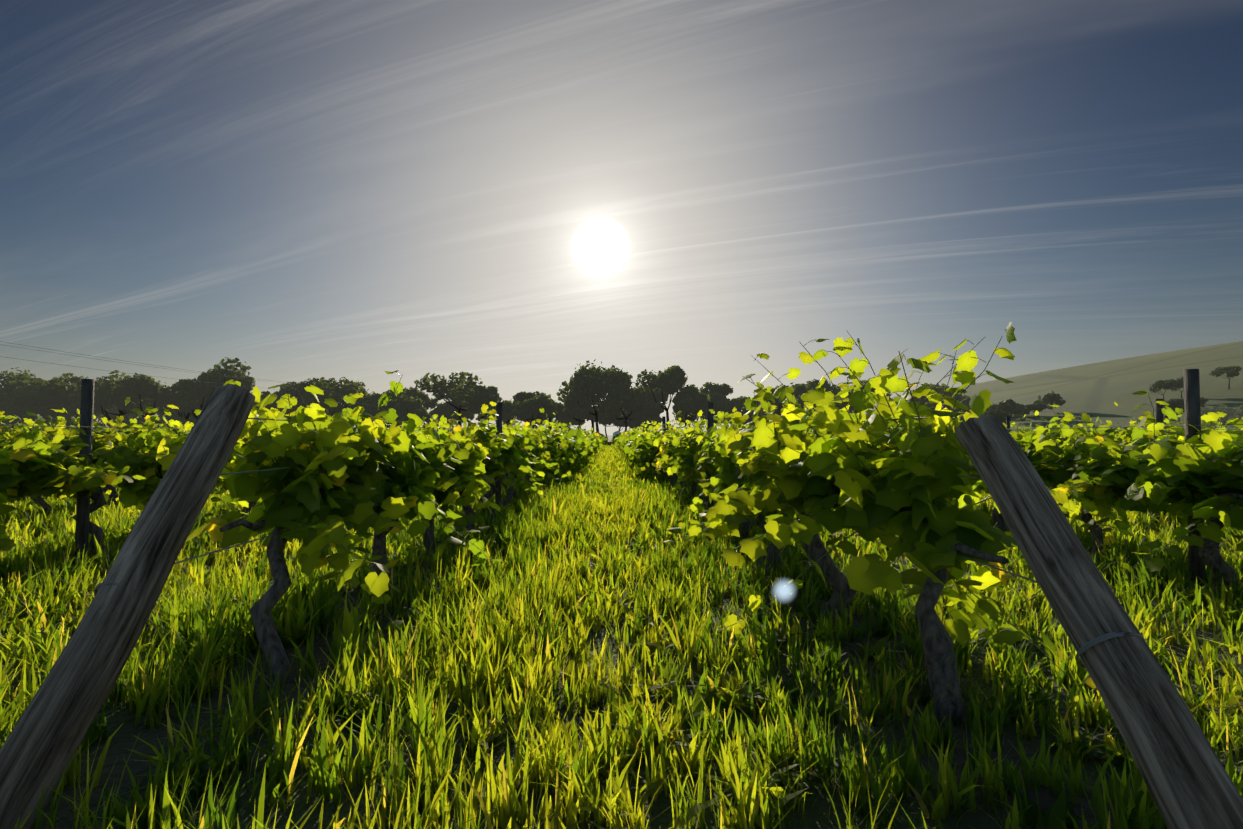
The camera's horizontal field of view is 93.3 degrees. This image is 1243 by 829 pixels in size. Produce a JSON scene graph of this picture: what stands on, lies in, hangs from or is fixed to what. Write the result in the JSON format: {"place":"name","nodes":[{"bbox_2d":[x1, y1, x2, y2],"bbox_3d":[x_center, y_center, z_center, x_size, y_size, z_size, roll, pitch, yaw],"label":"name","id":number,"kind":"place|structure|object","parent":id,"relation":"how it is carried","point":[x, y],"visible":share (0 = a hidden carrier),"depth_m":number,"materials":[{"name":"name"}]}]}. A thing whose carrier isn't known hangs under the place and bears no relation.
{"place":"outdoors","nodes":[
{"label":"outdoors","id":0,"kind":"place"},
{"bbox_2d":[0,441,1242,828],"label":"grass","id":1,"kind":"structure","parent":0,"point":[618,487],"depth_m":2.30,"materials":[{"name":"green plant"}]},
{"bbox_2d":[0,416,1242,582],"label":"trellis wires","id":2,"kind":"object","parent":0,"point":[535,432],"depth_m":2.53,"materials":[{"name":"grey metal"}]},
{"bbox_2d":[0,0,1242,434],"label":"sky","id":3,"kind":"structure","parent":0,"point":[513,195],"materials":[{"name":"blue"}]},
{"bbox_2d":[2,341,1242,828],"bbox_3d":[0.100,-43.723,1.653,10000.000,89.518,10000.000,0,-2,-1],"label":"ground","id":4,"kind":"structure","parent":0,"point":[1094,391],"depth_m":2.11,"materials":[{"name":"green plant"}]},
{"bbox_2d":[0,383,254,828],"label":"end post","id":5,"kind":"object","parent":4,"relation":"on","point":[44,740],"visible":1,"depth_m":1.62,"materials":[{"name":"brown wood"}]},
{"bbox_2d":[0,341,433,408],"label":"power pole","id":6,"kind":"object","parent":4,"relation":"on","point":[134,364],"visible":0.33,"depth_m":62.33,"materials":[{"name":"metal"}]},
{"bbox_2d":[12,369,1205,588],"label":"trellis posts","id":7,"kind":"object","parent":4,"relation":"on","point":[1192,411],"visible":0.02,"depth_m":4.48,"materials":[{"name":"wood"}]},
{"bbox_2d":[0,322,1242,701],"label":"vine leaves","id":8,"kind":"object","parent":4,"relation":"on","point":[910,488],"visible":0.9,"depth_m":3.07,"materials":[{"name":"green plant"}]},
{"bbox_2d":[2,330,1242,694],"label":"vine petioles","id":9,"kind":"object","parent":4,"relation":"on","point":[666,442],"visible":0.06,"depth_m":3.11,"materials":[{"name":"yellow"}]},
{"bbox_2d":[31,464,1240,725],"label":"vine trunks","id":10,"kind":"object","parent":4,"relation":"on","point":[939,658],"visible":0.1,"depth_m":2.58,"materials":[{"name":"brown plant"}]},
{"bbox_2d":[450,366,1242,430],"bbox_3d":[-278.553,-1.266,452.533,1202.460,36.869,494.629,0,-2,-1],"label":"tree foliage","id":11,"kind":"object","parent":4,"relation":"on","point":[1001,411],"visible":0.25,"depth_m":285.61,"materials":[{"name":"green plant"}]},
{"bbox_2d":[954,414,1242,828],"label":"end post","id":12,"kind":"object","parent":4,"relation":"on","point":[1186,778],"visible":1,"depth_m":1.41,"materials":[{"name":"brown wood"}]},
{"bbox_2d":[41,470,1242,563],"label":"vine cordons","id":13,"kind":"object","parent":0,"point":[967,550],"visible":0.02,"depth_m":2.25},
{"bbox_2d":[777,584,790,596],"bbox_3d":[0.092,0.100,0.333,0.017,0.017,0.001,0,0,-2],"label":"orb","id":14,"kind":"object","parent":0,"point":[783,590],"visible":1,"depth_m":0.33,"materials":[{"name":"white"}]}
]}

